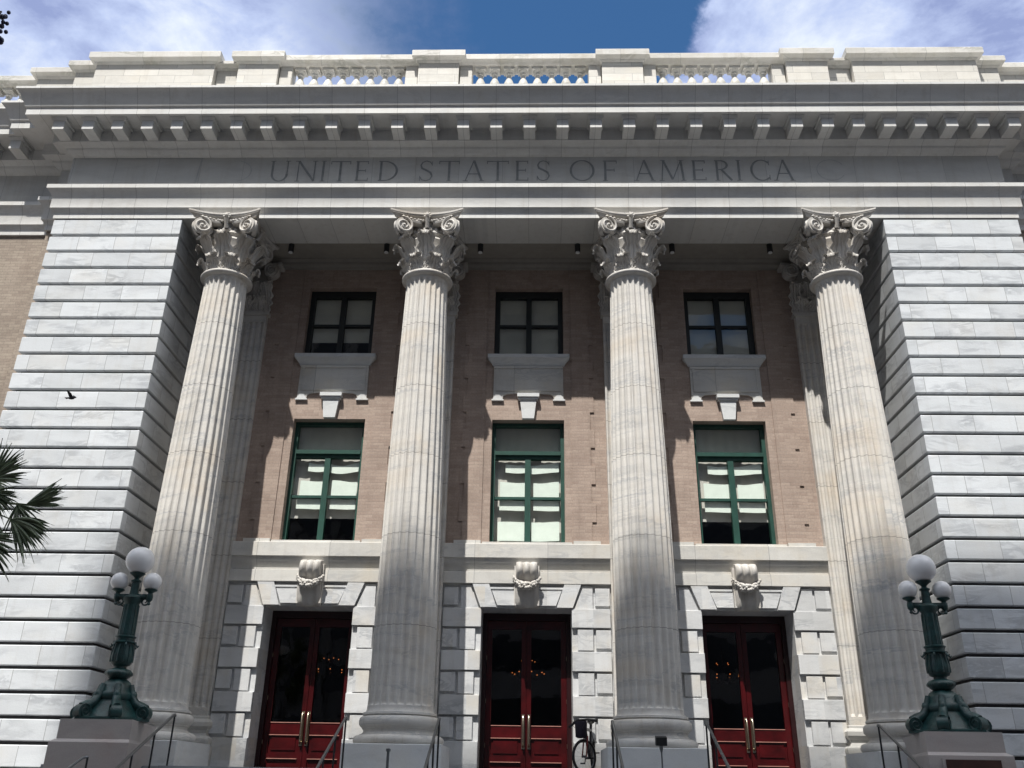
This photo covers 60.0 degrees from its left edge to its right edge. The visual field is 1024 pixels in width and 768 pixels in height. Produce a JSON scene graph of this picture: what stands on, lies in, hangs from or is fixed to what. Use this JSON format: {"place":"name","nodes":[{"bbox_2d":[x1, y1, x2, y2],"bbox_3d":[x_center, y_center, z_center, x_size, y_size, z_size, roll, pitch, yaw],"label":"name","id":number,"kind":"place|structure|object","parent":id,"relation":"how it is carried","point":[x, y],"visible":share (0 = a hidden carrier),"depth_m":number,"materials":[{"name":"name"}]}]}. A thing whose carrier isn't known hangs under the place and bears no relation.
{"place":"outdoors","nodes":[
{"label":"outdoors","id":0,"kind":"place"},
{"bbox_2d":[65,390,76,399],"bbox_3d":[-6.973,0.187,13.997,0.164,0.114,0.161,-20,-32,38],"label":"bird","id":1,"kind":"object","parent":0,"point":[71,397],"visible":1,"depth_m":13.97},
{"bbox_2d":[0,0,1023,102],"label":"sky","id":2,"kind":"structure","parent":0,"point":[41,33],"materials":[{"name":"blue"}]},
{"label":"ground","id":3,"kind":"structure","parent":0,"visible":0},
{"bbox_2d":[0,10,10,44],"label":"berry tree","id":4,"kind":"object","parent":3,"relation":"on","point":[3,17],"visible":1,"depth_m":10.53,"materials":[{"name":"plant"}]},
{"bbox_2d":[0,438,66,581],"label":"palm tree","id":5,"kind":"object","parent":3,"relation":"on","point":[25,528],"visible":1,"depth_m":11.07,"materials":[{"name":"green plant"}]},
{"bbox_2d":[67,755,88,767],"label":"handrail","id":6,"kind":"object","parent":3,"relation":"on","point":[79,760],"visible":1,"depth_m":11.75,"materials":[{"name":"metal"}]},
{"bbox_2d":[43,718,155,767],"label":"lamp pedestal","id":7,"kind":"object","parent":3,"relation":"on","point":[107,743],"visible":0.84,"depth_m":12.83,"materials":[{"name":"stone"}]},
{"bbox_2d":[70,547,161,722],"bbox_3d":[-6.074,3.896,14.003,1.210,2.677,1.123,0,-24,2],"label":"lamp post","id":8,"kind":"object","parent":7,"relation":"on","point":[114,695],"visible":0.99,"depth_m":13.74,"materials":[{"name":"green metal"}]},
{"bbox_2d":[0,47,1023,767],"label":"courthouse","id":9,"kind":"structure","parent":3,"relation":"on","point":[622,469],"depth_m":18.35,"materials":[{"name":"stone"}]},
{"bbox_2d":[288,243,293,253],"bbox_3d":[-4.928,-3.036,19.810,0.124,0.270,0.124,0,-24,2],"label":"spotlight","id":10,"kind":"object","parent":9,"relation":"attached to","point":[291,248],"visible":1,"depth_m":19.76,"materials":[{"name":"black metal"}]},
{"bbox_2d":[254,611,352,767],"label":"door","id":11,"kind":"structure","parent":9,"relation":"in","point":[302,744],"depth_m":17.11,"materials":[{"name":"red wood"}]},
{"bbox_2d":[282,422,364,539],"bbox_3d":[-3.919,2.084,18.731,1.530,2.661,0.270,0,-24,2],"label":"tall window","id":12,"kind":"structure","parent":9,"relation":"in","point":[324,480],"depth_m":18.86,"materials":[{"name":"glass"}]},
{"bbox_2d":[316,628,344,679],"bbox_3d":[-3.809,5.388,18.927,0.650,1.707,0.650,16,-28,-30],"label":"chandelier","id":13,"kind":"object","parent":9,"relation":"hanging from","point":[331,661],"visible":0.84,"depth_m":18.68,"materials":[{"name":"brown metal"}]},
{"bbox_2d":[294,292,376,365],"bbox_3d":[-3.870,-1.256,20.025,1.780,1.978,0.490,0,-24,2],"label":"upper window","id":14,"kind":"structure","parent":9,"relation":"in","point":[340,318],"depth_m":20.24,"materials":[{"name":"glass"}]},
{"bbox_2d":[384,243,389,253],"bbox_3d":[-2.788,-3.026,19.752,0.124,0.270,0.124,0,-24,2],"label":"spotlight","id":15,"kind":"object","parent":9,"relation":"attached to","point":[386,247],"visible":1,"depth_m":19.70,"materials":[{"name":"black metal"}]},
{"bbox_2d":[386,748,390,767],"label":"pipe stub","id":16,"kind":"object","parent":9,"relation":"on","point":[388,750],"visible":1,"depth_m":13.76,"materials":[{"name":"metal"}]},
{"bbox_2d":[478,243,482,253],"bbox_3d":[-0.699,-3.017,19.697,0.124,0.270,0.124,0,-24,2],"label":"spotlight","id":17,"kind":"object","parent":9,"relation":"attached to","point":[480,248],"visible":1,"depth_m":19.64,"materials":[{"name":"black metal"}]},
{"bbox_2d":[479,613,571,767],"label":"door","id":18,"kind":"structure","parent":9,"relation":"in","point":[500,746],"depth_m":17.01,"materials":[{"name":"red wood"}]},
{"bbox_2d":[490,423,564,541],"bbox_3d":[0.329,2.103,18.618,1.530,2.661,0.270,0,-24,2],"label":"tall window","id":19,"kind":"structure","parent":9,"relation":"in","point":[527,504],"depth_m":18.63,"materials":[{"name":"glass"}]},
{"bbox_2d":[512,660,543,681],"bbox_3d":[0.350,5.406,18.816,0.650,1.707,0.650,16,-28,-30],"label":"chandelier","id":20,"kind":"object","parent":9,"relation":"hanging from","point":[531,674],"visible":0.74,"depth_m":18.47,"materials":[{"name":"brown metal"}]},
{"bbox_2d":[488,292,568,366],"bbox_3d":[0.379,-1.237,19.912,1.780,1.978,0.490,0,-24,2],"label":"upper window","id":21,"kind":"structure","parent":9,"relation":"in","point":[528,325],"depth_m":20.09,"materials":[{"name":"glass"}]},
{"bbox_2d":[575,243,579,253],"bbox_3d":[1.450,-3.007,19.639,0.124,0.270,0.124,0,-24,2],"label":"spotlight","id":22,"kind":"object","parent":9,"relation":"attached to","point":[577,248],"visible":1,"depth_m":19.58,"materials":[{"name":"black metal"}]},
{"bbox_2d":[568,718,599,767],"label":"bicycle","id":23,"kind":"object","parent":9,"relation":"on","point":[581,729],"visible":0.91,"depth_m":15.56,"materials":[{"name":"metal"}]},
{"bbox_2d":[655,736,666,767],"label":"floodlight","id":24,"kind":"object","parent":9,"relation":"on","point":[660,741],"visible":1,"depth_m":13.72,"materials":[{"name":"black metal"}]},
{"bbox_2d":[669,243,674,253],"bbox_3d":[3.529,-2.998,19.584,0.124,0.270,0.124,0,-24,2],"label":"spotlight","id":25,"kind":"object","parent":9,"relation":"attached to","point":[671,248],"visible":1,"depth_m":19.53,"materials":[{"name":"black metal"}]},
{"bbox_2d":[682,292,765,367],"bbox_3d":[4.627,-1.218,19.798,1.780,1.978,0.490,0,-24,2],"label":"upper window","id":26,"kind":"structure","parent":9,"relation":"in","point":[719,326],"depth_m":19.97,"materials":[{"name":"glass"}]},
{"bbox_2d":[710,632,738,684],"bbox_3d":[4.398,5.425,18.708,0.650,1.707,0.650,16,-28,-30],"label":"chandelier","id":27,"kind":"object","parent":9,"relation":"hanging from","point":[719,681],"visible":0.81,"depth_m":18.46,"materials":[{"name":"brown metal"}]},
{"bbox_2d":[693,424,775,543],"bbox_3d":[4.578,2.122,18.505,1.530,2.661,0.270,0,-24,2],"label":"tall window","id":28,"kind":"structure","parent":9,"relation":"in","point":[733,484],"depth_m":18.64,"materials":[{"name":"glass"}]},
{"bbox_2d":[702,616,800,767],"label":"door","id":29,"kind":"structure","parent":9,"relation":"in","point":[747,747],"depth_m":16.95,"materials":[{"name":"red wood"}]},
{"bbox_2d":[766,243,772,253],"bbox_3d":[5.668,-2.988,19.527,0.124,0.270,0.124,0,-24,2],"label":"spotlight","id":30,"kind":"object","parent":9,"relation":"hanging from","point":[769,248],"visible":1,"depth_m":19.47,"materials":[{"name":"black metal"}]},
{"bbox_2d":[903,731,1016,767],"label":"lamp pedestal","id":31,"kind":"object","parent":3,"relation":"on","point":[933,749],"visible":0.9,"depth_m":12.54,"materials":[{"name":"stone"}]},
{"bbox_2d":[898,554,991,734],"bbox_3d":[6.491,3.953,13.668,1.210,2.677,1.123,0,-24,2],"label":"lamp post","id":32,"kind":"object","parent":31,"relation":"on","point":[945,708],"visible":0.99,"depth_m":13.40,"materials":[{"name":"green metal"}]},
{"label":"front steps","id":33,"kind":"object","parent":3,"relation":"on","visible":0},
{"bbox_2d":[115,713,176,767],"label":"handrail","id":34,"kind":"object","parent":33,"relation":"on","point":[134,751],"visible":0.91,"depth_m":13.28,"materials":[{"name":"metal"}]},
{"bbox_2d":[316,716,347,767],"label":"handrail","id":35,"kind":"object","parent":33,"relation":"on","point":[345,718],"visible":1,"depth_m":13.26,"materials":[{"name":"metal"}]},
{"bbox_2d":[424,717,440,767],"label":"handrail","id":36,"kind":"object","parent":33,"relation":"on","point":[431,748],"visible":1,"depth_m":13.21,"materials":[{"name":"metal"}]},
{"bbox_2d":[611,720,623,767],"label":"handrail","id":37,"kind":"object","parent":33,"relation":"on","point":[618,750],"visible":1,"depth_m":13.21,"materials":[{"name":"metal"}]},
{"bbox_2d":[704,721,730,767],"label":"handrail","id":38,"kind":"object","parent":33,"relation":"on","point":[717,745],"visible":1,"depth_m":13.14,"materials":[{"name":"metal"}]},
{"bbox_2d":[877,724,922,767],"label":"handrail","id":39,"kind":"object","parent":33,"relation":"on","point":[879,726],"visible":1,"depth_m":13.16,"materials":[{"name":"metal"}]}
]}

